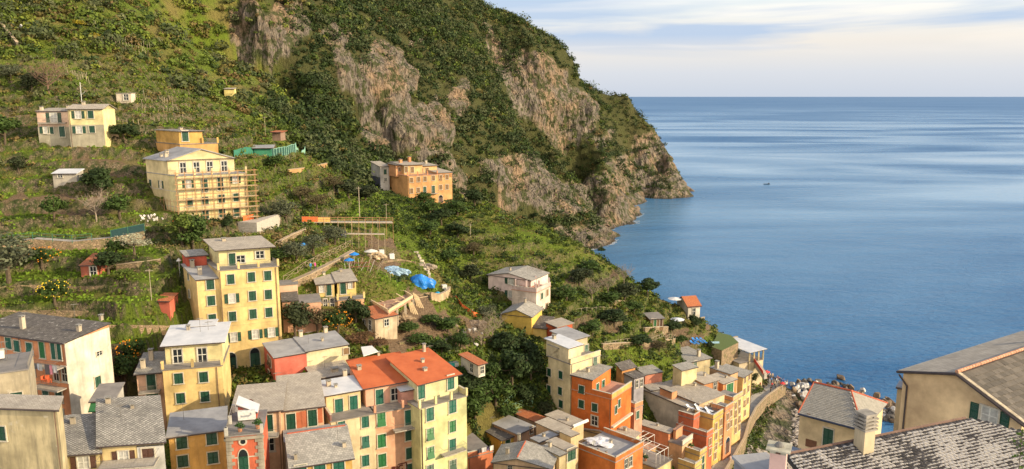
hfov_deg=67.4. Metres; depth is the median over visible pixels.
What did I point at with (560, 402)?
window
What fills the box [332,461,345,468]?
window
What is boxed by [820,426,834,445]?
window
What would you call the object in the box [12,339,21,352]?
window
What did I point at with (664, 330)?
stone wall
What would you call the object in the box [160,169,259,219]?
scaffolding
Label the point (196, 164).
window
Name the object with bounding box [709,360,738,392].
house
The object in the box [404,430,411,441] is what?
window
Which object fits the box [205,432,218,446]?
window
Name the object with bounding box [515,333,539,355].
valley tree
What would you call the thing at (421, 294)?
stone wall
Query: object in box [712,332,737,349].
lawn
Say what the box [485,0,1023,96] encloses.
sky
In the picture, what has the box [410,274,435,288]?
tarp
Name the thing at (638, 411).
window
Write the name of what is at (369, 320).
window
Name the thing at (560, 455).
house
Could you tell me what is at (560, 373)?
window
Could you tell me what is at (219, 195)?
window
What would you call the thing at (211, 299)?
window
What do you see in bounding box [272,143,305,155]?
screen fence
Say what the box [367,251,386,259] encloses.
rubble pile
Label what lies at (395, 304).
building frame
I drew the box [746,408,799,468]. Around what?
shingle
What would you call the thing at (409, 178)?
house
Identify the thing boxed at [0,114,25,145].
evergreen tree
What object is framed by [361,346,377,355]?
awning
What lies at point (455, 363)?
laundry rack
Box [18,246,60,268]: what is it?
citrus tree
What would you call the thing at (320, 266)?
path
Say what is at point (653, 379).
house
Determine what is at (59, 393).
window
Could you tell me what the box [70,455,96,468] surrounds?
window
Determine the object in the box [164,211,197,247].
lime tree
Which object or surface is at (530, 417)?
house
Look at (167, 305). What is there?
shed
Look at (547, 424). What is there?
house
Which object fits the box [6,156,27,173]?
garden tree
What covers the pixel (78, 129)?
window
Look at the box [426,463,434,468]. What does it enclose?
window
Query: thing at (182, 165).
window
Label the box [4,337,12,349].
window
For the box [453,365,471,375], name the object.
valley tree
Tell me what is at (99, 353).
window
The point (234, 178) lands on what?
window
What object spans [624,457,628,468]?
window
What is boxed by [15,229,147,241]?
walkway
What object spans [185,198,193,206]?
window
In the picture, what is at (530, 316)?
house
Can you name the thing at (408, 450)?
window
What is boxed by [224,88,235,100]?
shed
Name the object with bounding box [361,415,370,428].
window
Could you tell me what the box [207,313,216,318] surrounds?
window
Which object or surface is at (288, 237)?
stone wall
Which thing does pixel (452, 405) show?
window
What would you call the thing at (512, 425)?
house
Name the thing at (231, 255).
door
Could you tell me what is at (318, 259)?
rustic fence
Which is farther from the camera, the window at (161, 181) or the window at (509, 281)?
the window at (509, 281)
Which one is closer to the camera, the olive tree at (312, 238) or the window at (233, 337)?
the window at (233, 337)
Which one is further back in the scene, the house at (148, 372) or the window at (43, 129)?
the window at (43, 129)
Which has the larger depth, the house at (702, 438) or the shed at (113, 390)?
the house at (702, 438)
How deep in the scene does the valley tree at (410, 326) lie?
133.85 m
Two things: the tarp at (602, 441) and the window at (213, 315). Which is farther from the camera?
the tarp at (602, 441)
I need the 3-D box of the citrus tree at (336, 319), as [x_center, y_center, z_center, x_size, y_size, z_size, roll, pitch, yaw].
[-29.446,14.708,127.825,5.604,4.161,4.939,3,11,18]
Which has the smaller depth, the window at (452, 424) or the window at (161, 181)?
the window at (452, 424)
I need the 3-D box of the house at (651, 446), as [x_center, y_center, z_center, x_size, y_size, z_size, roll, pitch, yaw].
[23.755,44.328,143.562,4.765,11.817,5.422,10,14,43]
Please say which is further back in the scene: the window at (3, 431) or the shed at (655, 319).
the shed at (655, 319)
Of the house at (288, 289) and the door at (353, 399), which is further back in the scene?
the house at (288, 289)
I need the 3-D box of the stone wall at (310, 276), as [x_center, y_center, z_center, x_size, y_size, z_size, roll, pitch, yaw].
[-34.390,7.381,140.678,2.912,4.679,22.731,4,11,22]
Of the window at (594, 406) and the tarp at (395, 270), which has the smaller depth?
the window at (594, 406)
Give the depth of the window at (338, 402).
104.88 m
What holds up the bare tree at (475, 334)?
on the hillside
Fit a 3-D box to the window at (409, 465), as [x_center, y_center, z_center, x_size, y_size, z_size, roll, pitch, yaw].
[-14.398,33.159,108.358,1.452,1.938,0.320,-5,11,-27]
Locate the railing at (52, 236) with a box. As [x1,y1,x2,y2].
[0,232,91,243]
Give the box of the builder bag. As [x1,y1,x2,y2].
[389,253,394,258]
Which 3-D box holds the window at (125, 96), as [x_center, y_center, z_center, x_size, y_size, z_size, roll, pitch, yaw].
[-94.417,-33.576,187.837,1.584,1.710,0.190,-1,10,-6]
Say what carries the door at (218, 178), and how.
in the house at (163, 167)
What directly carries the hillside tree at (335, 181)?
on the hillside
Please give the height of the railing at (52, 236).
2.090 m
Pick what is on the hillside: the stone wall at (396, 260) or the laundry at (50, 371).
the stone wall at (396, 260)
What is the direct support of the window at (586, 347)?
in the house at (568, 352)
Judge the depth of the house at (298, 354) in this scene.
116.94 m
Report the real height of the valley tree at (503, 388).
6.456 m
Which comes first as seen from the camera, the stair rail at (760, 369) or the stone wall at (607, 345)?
the stone wall at (607, 345)
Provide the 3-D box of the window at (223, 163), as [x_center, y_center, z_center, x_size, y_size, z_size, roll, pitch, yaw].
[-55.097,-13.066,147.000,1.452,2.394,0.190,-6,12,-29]
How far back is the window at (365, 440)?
104.65 m
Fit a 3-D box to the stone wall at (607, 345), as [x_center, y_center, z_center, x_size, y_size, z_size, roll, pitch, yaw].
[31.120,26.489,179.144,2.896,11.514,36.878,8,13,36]
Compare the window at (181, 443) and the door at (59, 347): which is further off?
the door at (59, 347)
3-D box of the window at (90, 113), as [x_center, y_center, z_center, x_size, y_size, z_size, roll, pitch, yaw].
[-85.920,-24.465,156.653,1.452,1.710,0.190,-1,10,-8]
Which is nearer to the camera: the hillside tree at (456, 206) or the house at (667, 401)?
the house at (667, 401)
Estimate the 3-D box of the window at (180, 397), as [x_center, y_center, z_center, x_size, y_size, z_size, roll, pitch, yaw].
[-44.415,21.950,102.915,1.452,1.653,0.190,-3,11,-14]
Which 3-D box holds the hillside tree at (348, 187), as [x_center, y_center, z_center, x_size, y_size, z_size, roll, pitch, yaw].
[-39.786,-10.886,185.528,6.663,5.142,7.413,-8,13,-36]
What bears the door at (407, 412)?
in the house at (387, 394)
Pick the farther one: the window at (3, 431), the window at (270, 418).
the window at (270, 418)
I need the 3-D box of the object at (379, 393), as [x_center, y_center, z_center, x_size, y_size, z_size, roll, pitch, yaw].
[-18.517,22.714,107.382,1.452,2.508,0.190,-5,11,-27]
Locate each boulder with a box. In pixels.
[837,374,844,379]
[873,392,879,398]
[882,414,889,421]
[885,400,891,407]
[888,411,894,418]
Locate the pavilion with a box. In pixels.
[733,337,766,385]
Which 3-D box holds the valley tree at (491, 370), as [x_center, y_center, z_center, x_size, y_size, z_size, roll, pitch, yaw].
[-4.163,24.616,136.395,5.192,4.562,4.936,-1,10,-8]
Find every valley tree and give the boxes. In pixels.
[398,320,419,332]
[406,331,431,344]
[420,313,444,325]
[431,340,452,354]
[433,316,460,332]
[450,331,471,346]
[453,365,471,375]
[458,372,483,389]
[467,378,494,400]
[467,394,489,425]
[476,304,496,316]
[484,360,502,379]
[484,374,519,408]
[487,331,521,350]
[497,402,517,416]
[499,348,531,384]
[513,382,535,401]
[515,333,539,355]
[523,349,547,379]
[538,400,551,414]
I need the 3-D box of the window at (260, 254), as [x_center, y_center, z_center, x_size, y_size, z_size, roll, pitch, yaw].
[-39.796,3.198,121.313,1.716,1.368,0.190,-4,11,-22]
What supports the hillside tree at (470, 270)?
on the hillside
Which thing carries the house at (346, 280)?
on the hillside
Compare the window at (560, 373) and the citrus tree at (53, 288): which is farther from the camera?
the window at (560, 373)
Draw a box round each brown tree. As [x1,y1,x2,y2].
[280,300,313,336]
[308,307,331,332]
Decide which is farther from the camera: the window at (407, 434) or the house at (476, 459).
the house at (476, 459)
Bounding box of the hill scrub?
[0,0,682,235]
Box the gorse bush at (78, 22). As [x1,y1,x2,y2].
[70,19,84,26]
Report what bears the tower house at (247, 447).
on the hillside
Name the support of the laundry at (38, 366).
hanging from the house at (77, 352)
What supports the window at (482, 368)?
in the garden house at (474, 365)
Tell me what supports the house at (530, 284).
on the hillside
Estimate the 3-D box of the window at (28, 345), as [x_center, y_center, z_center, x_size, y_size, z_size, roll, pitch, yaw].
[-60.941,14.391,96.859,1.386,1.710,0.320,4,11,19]
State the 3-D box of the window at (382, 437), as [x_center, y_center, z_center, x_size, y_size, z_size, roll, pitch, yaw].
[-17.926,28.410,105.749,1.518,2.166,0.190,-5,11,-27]
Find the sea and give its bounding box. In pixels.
[593,97,1023,432]
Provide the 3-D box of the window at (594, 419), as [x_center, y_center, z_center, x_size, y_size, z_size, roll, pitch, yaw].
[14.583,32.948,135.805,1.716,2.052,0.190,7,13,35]
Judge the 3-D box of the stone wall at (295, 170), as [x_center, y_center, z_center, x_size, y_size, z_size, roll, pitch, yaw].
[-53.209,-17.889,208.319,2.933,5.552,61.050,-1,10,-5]
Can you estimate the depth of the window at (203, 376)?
103.20 m
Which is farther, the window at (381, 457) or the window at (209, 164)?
the window at (209, 164)
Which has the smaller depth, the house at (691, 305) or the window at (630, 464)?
the window at (630, 464)
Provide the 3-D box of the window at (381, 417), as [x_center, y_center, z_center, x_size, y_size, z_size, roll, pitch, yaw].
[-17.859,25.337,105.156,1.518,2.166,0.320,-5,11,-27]
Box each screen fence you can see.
[110,224,144,238]
[234,147,253,156]
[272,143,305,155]
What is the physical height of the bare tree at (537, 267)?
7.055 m
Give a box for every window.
[0,425,8,441]
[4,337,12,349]
[9,390,22,393]
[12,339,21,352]
[25,341,33,355]
[39,126,52,133]
[41,390,49,394]
[46,112,61,121]
[47,127,54,133]
[51,364,60,382]
[54,391,63,403]
[60,365,68,383]
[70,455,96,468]
[71,111,84,118]
[72,126,85,133]
[87,110,94,118]
[88,125,95,132]
[89,266,97,276]
[94,374,101,388]
[95,350,103,356]
[112,449,134,459]
[123,94,129,100]
[140,447,155,457]
[158,180,163,188]
[171,347,183,363]
[173,372,184,384]
[175,392,185,404]
[175,437,188,450]
[176,453,189,468]
[179,161,187,173]
[182,180,193,187]
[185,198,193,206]
[192,161,200,173]
[196,346,207,361]
[198,371,209,383]
[199,390,210,402]
[201,196,208,205]
[202,210,209,218]
[205,279,215,290]
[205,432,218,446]
[206,160,213,172]
[206,295,216,306]
[206,450,219,465]
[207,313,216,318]
[218,194,225,202]
[218,209,225,217]
[220,160,227,171]
[224,293,239,303]
[226,273,235,284]
[228,310,237,321]
[228,332,240,342]
[230,176,240,183]
[233,193,240,201]
[233,208,239,216]
[235,254,246,263]
[237,448,249,468]
[247,271,256,282]
[248,290,257,301]
[248,308,257,319]
[248,329,262,339]
[254,250,265,259]
[263,270,272,280]
[264,289,272,299]
[264,307,273,317]
[264,327,278,337]
[268,356,271,368]
[268,438,276,452]
[294,463,307,468]
[313,464,326,468]
[316,285,326,292]
[323,298,327,305]
[329,297,334,306]
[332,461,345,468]
[343,347,349,354]
[346,280,354,288]
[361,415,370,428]
[361,434,370,448]
[361,453,370,467]
[368,318,371,331]
[376,411,386,427]
[377,432,387,448]
[377,452,387,468]
[383,318,389,326]
[390,387,397,402]
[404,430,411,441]
[405,446,411,460]
[405,462,411,468]
[425,406,435,422]
[426,426,434,441]
[426,445,435,460]
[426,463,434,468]
[448,398,457,414]
[448,419,456,433]
[449,458,456,468]
[469,362,473,373]
[479,365,484,374]
[505,277,515,284]
[505,290,511,297]
[529,425,533,434]
[546,367,551,377]
[546,384,551,394]
[557,369,562,380]
[557,386,562,396]
[558,399,563,409]
[566,445,576,463]
[577,399,584,409]
[578,384,584,394]
[584,343,588,351]
[590,414,598,426]
[591,402,597,412]
[592,355,597,365]
[614,404,617,414]
[617,398,620,408]
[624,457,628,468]
[628,454,632,468]
[635,379,638,388]
[635,410,639,419]
[708,437,711,446]
[708,447,711,456]
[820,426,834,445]
[969,401,1009,427]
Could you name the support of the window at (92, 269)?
in the shed at (86, 267)
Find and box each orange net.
[243,214,253,220]
[455,295,482,317]
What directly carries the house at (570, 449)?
on the hillside
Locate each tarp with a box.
[384,266,410,275]
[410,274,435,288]
[584,436,613,447]
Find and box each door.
[37,341,46,359]
[49,343,57,360]
[54,344,63,361]
[58,126,65,137]
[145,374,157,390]
[181,130,189,141]
[201,178,208,192]
[217,177,224,190]
[228,252,236,265]
[229,352,237,368]
[249,347,260,366]
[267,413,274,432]
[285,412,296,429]
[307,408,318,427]
[325,284,332,296]
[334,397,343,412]
[339,283,346,294]
[349,394,358,409]
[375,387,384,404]
[404,408,411,426]
[417,385,426,400]
[438,195,442,202]
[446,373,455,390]
[448,437,456,456]
[724,437,729,454]
[726,381,733,391]
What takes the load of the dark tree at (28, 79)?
on the hillside
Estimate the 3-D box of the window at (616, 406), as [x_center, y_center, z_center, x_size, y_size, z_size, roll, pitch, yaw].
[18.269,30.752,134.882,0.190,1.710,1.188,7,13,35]
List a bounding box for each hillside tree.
[263,154,283,167]
[288,186,315,203]
[303,193,328,210]
[322,174,343,192]
[334,179,360,198]
[353,184,379,199]
[415,219,439,234]
[416,192,436,201]
[419,201,437,212]
[426,207,455,224]
[439,247,459,262]
[444,200,469,216]
[444,222,469,238]
[458,264,482,280]
[462,240,486,254]
[464,188,483,205]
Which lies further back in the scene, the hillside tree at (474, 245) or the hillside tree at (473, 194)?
the hillside tree at (473, 194)
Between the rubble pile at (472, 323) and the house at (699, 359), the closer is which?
the rubble pile at (472, 323)
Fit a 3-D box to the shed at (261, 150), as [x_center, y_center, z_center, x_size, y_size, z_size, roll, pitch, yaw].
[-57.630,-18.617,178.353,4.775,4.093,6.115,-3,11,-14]
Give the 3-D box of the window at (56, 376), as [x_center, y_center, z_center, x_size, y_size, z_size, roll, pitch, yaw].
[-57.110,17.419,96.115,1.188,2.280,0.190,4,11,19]
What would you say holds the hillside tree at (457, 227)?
on the hillside
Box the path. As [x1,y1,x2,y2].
[291,250,351,280]
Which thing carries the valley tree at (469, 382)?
on the hillside
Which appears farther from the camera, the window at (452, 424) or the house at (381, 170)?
the house at (381, 170)
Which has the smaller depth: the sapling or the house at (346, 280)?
the sapling
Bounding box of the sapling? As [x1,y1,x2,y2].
[1007,429,1023,468]
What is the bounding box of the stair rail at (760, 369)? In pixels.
[754,358,766,378]
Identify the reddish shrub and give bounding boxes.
[344,329,378,344]
[365,337,391,348]
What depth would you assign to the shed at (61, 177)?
144.26 m
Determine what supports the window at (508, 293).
in the house at (530, 284)
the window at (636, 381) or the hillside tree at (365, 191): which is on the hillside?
the hillside tree at (365, 191)
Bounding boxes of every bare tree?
[19,48,78,93]
[76,187,113,221]
[465,315,496,344]
[479,308,507,335]
[522,263,547,271]
[578,276,604,301]
[597,272,619,291]
[613,265,634,283]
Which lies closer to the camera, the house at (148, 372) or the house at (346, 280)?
the house at (148, 372)
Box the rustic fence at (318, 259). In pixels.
[283,240,350,279]
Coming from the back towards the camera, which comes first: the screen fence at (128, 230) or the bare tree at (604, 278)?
the bare tree at (604, 278)
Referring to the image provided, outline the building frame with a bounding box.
[371,290,426,329]
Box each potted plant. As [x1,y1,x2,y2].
[234,421,244,431]
[252,418,261,428]
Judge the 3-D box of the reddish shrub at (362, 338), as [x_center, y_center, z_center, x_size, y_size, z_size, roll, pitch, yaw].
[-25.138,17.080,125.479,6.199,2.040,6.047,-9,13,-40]
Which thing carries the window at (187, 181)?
in the house at (163, 167)
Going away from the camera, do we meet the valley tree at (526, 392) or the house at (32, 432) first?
the house at (32, 432)
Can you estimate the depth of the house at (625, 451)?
125.36 m
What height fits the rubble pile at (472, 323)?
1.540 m
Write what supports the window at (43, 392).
in the house at (77, 352)
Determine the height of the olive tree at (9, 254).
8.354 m
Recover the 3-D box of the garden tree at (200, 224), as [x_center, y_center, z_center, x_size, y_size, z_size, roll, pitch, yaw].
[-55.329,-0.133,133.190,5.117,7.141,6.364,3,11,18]
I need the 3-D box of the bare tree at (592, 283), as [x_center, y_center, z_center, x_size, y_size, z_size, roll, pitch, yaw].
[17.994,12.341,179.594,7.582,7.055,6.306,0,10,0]
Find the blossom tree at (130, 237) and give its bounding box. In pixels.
[111,232,152,255]
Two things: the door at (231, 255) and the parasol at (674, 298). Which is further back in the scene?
the parasol at (674, 298)
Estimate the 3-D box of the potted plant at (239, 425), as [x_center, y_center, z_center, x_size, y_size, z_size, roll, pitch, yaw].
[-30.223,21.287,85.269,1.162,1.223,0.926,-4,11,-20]
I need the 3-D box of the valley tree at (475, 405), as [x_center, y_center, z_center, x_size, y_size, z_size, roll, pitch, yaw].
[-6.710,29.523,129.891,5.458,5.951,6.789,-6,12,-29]
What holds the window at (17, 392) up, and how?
in the house at (17, 373)
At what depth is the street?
187.83 m
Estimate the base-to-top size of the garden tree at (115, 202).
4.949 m
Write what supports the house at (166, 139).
on the hillside
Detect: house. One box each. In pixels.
[0,304,114,418]
[0,341,37,394]
[0,394,68,468]
[35,85,116,146]
[64,395,166,468]
[133,348,166,429]
[143,147,248,221]
[153,127,218,152]
[160,318,231,440]
[166,402,227,468]
[179,230,281,368]
[224,396,269,468]
[229,372,286,468]
[262,326,349,379]
[276,371,329,468]
[279,279,321,332]
[284,423,354,468]
[305,356,349,379]
[313,271,337,306]
[321,368,376,468]
[331,268,364,309]
[346,351,414,468]
[362,304,397,338]
[370,161,389,190]
[385,343,467,468]
[386,156,453,203]
[458,351,487,377]
[467,433,493,468]
[485,417,514,455]
[486,265,550,310]
[490,433,556,468]
[492,411,535,441]
[500,296,554,337]
[515,409,545,435]
[530,430,558,444]
[535,417,571,437]
[543,440,567,468]
[544,317,573,336]
[544,326,600,414]
[545,409,588,442]
[545,437,577,468]
[559,428,579,468]
[570,363,632,430]
[578,427,643,468]
[583,426,640,441]
[614,359,637,383]
[623,370,645,414]
[630,400,642,439]
[636,365,665,391]
[641,419,673,456]
[642,447,672,468]
[643,379,725,427]
[644,440,658,452]
[668,422,692,468]
[672,361,698,385]
[676,410,713,468]
[677,295,701,318]
[678,457,701,468]
[681,346,712,373]
[685,446,706,468]
[694,406,723,466]
[695,367,719,389]
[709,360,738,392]
[711,372,742,446]
[711,401,733,460]
[723,364,752,423]
[731,452,769,468]
[766,408,1023,468]
[791,381,887,450]
[893,380,902,430]
[896,331,1023,429]
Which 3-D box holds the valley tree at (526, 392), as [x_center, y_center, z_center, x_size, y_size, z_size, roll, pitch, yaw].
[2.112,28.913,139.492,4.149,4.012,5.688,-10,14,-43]
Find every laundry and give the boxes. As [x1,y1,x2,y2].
[34,363,42,370]
[44,364,56,374]
[478,445,493,452]
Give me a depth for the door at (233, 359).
119.80 m
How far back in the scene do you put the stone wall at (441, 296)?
148.45 m
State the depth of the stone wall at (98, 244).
127.44 m
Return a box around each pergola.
[640,430,654,443]
[641,438,668,456]
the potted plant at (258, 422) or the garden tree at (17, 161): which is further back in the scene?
the garden tree at (17, 161)
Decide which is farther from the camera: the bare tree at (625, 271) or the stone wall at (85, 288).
the bare tree at (625, 271)
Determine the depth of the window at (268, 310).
120.64 m
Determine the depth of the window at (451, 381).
109.35 m
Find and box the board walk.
[302,216,393,242]
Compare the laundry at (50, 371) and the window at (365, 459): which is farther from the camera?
the window at (365, 459)
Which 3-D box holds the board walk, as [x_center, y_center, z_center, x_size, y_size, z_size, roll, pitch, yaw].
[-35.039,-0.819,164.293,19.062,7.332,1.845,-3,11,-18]
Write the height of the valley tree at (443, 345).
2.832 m
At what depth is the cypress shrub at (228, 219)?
141.98 m
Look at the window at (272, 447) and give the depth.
96.15 m
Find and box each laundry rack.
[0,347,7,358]
[449,360,459,366]
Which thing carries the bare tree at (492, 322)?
on the hillside
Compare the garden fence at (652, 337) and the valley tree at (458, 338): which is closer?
the valley tree at (458, 338)
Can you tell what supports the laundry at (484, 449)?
attached to the house at (476, 459)
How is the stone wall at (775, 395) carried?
on the hillside
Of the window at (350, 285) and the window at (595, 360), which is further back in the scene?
the window at (595, 360)
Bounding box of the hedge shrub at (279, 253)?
[270,248,289,260]
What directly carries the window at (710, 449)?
in the house at (702, 438)
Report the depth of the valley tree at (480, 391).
129.31 m
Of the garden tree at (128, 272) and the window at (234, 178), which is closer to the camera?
the garden tree at (128, 272)
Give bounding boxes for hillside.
[0,0,802,468]
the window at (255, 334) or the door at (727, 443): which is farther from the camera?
the door at (727, 443)
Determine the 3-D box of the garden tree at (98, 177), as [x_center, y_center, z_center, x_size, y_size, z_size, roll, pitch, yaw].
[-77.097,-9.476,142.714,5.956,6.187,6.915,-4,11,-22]
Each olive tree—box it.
[0,63,24,82]
[0,230,38,283]
[263,197,300,223]
[278,241,311,262]
[298,233,328,254]
[318,225,350,243]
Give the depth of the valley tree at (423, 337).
131.88 m
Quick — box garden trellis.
[344,258,374,270]
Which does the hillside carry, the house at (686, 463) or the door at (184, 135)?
the house at (686, 463)
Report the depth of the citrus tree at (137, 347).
108.86 m
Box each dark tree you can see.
[17,71,48,92]
[108,124,141,142]
[338,296,370,322]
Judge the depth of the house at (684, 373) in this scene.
165.32 m
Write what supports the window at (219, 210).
in the house at (163, 167)
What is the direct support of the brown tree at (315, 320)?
on the hillside
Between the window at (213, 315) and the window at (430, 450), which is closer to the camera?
the window at (430, 450)
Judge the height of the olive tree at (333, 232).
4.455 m
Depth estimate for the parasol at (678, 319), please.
203.73 m
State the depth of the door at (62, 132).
158.25 m
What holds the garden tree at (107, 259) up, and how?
on the hillside
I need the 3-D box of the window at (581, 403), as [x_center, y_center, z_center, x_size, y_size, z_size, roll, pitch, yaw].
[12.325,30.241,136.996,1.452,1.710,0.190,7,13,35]
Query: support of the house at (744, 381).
on the hillside
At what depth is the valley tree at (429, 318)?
138.00 m
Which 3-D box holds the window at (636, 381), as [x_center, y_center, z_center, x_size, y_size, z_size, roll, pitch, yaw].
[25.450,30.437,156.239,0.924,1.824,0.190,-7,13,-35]
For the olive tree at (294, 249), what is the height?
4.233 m
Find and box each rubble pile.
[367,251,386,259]
[398,312,415,321]
[418,263,436,269]
[469,320,487,329]
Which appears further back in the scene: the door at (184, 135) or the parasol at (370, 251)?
the door at (184, 135)
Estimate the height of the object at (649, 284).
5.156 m
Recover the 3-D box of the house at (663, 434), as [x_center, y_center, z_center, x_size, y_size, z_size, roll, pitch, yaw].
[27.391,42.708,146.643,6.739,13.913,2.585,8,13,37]
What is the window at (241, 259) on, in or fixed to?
in the house at (234, 281)
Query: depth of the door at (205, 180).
142.93 m
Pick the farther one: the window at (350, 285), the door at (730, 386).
the door at (730, 386)
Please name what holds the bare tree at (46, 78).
on the hillside
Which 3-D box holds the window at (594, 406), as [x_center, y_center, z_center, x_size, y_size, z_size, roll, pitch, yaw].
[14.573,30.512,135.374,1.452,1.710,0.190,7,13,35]
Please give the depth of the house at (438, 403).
108.29 m
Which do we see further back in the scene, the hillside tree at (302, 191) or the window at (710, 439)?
the hillside tree at (302, 191)
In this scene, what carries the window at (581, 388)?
in the house at (597, 403)
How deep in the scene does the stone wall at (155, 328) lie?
114.20 m
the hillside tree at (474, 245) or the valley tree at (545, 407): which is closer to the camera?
the valley tree at (545, 407)
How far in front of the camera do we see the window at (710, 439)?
147.43 m
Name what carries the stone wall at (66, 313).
on the hillside
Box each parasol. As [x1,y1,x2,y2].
[364,249,377,252]
[668,297,680,300]
[670,317,684,320]
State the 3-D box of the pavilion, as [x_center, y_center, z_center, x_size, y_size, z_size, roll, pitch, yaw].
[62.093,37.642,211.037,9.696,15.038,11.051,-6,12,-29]
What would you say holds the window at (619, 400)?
in the house at (597, 403)
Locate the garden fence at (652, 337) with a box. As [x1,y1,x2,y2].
[607,332,675,342]
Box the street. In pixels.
[711,378,781,468]
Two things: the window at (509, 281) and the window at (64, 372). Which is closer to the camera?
the window at (64, 372)
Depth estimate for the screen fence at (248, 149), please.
172.23 m
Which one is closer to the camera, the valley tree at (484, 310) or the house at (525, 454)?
the house at (525, 454)
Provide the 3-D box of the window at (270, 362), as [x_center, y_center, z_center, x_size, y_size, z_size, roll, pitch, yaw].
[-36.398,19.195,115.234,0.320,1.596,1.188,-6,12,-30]
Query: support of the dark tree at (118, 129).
on the hillside
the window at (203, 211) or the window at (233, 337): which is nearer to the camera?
the window at (233, 337)
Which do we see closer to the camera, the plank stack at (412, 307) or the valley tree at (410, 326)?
the valley tree at (410, 326)
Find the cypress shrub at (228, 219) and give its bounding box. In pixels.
[222,212,233,232]
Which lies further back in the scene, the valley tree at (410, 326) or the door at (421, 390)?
the valley tree at (410, 326)
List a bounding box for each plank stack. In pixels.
[408,301,417,313]
[413,293,423,307]
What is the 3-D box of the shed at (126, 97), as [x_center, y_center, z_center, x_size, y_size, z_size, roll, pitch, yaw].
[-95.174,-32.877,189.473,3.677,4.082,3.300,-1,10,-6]
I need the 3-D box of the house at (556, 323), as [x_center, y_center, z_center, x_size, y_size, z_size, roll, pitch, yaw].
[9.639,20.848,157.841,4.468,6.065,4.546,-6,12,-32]
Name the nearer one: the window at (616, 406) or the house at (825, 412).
the house at (825, 412)
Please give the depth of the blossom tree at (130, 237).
122.16 m
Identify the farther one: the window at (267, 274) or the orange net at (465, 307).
the orange net at (465, 307)
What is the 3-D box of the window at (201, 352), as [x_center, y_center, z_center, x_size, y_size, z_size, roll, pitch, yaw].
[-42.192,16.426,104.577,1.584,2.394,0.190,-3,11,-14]
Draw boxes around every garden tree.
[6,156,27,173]
[39,193,69,221]
[78,167,114,196]
[89,250,126,274]
[99,192,131,219]
[103,236,129,252]
[111,268,136,280]
[112,350,138,392]
[175,213,210,248]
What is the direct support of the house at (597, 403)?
on the hillside
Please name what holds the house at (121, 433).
on the hillside
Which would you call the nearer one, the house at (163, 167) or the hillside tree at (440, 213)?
the house at (163, 167)
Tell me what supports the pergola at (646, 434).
on the house at (651, 446)
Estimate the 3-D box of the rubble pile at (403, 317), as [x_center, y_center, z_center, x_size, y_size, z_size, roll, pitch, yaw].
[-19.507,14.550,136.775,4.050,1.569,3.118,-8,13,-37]
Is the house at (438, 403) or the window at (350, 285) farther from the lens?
the window at (350, 285)
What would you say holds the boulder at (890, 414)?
in the sea
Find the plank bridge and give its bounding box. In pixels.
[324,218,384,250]
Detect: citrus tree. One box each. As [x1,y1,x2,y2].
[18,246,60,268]
[34,279,77,304]
[115,339,146,357]
[319,310,352,332]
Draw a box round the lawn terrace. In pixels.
[711,342,738,365]
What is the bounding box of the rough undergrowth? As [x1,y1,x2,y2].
[0,25,775,468]
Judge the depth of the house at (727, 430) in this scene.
154.43 m
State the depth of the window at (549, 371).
141.99 m
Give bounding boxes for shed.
[51,169,83,187]
[79,253,106,276]
[88,382,124,412]
[116,93,135,102]
[156,292,178,320]
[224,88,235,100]
[252,145,274,156]
[269,130,287,140]
[644,312,664,329]
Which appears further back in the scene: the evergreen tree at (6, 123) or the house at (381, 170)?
the house at (381, 170)
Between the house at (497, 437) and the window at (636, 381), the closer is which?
the house at (497, 437)
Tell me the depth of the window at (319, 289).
132.97 m
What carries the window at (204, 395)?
in the house at (195, 368)
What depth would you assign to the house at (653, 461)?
134.93 m
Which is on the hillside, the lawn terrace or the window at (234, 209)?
the lawn terrace
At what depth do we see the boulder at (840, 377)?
233.65 m
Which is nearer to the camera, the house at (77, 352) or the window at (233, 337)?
the house at (77, 352)
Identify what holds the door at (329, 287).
in the house at (324, 284)
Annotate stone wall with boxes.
[0,22,17,45]
[0,284,145,294]
[0,306,146,317]
[2,231,145,249]
[108,325,169,333]
[116,258,160,271]
[279,229,305,244]
[288,163,326,173]
[292,250,353,286]
[381,259,415,262]
[411,292,429,295]
[430,286,450,301]
[601,338,674,349]
[643,326,667,334]
[725,383,785,468]
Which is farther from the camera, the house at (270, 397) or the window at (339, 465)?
the house at (270, 397)
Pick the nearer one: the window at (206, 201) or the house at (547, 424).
the house at (547, 424)
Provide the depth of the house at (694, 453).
141.56 m

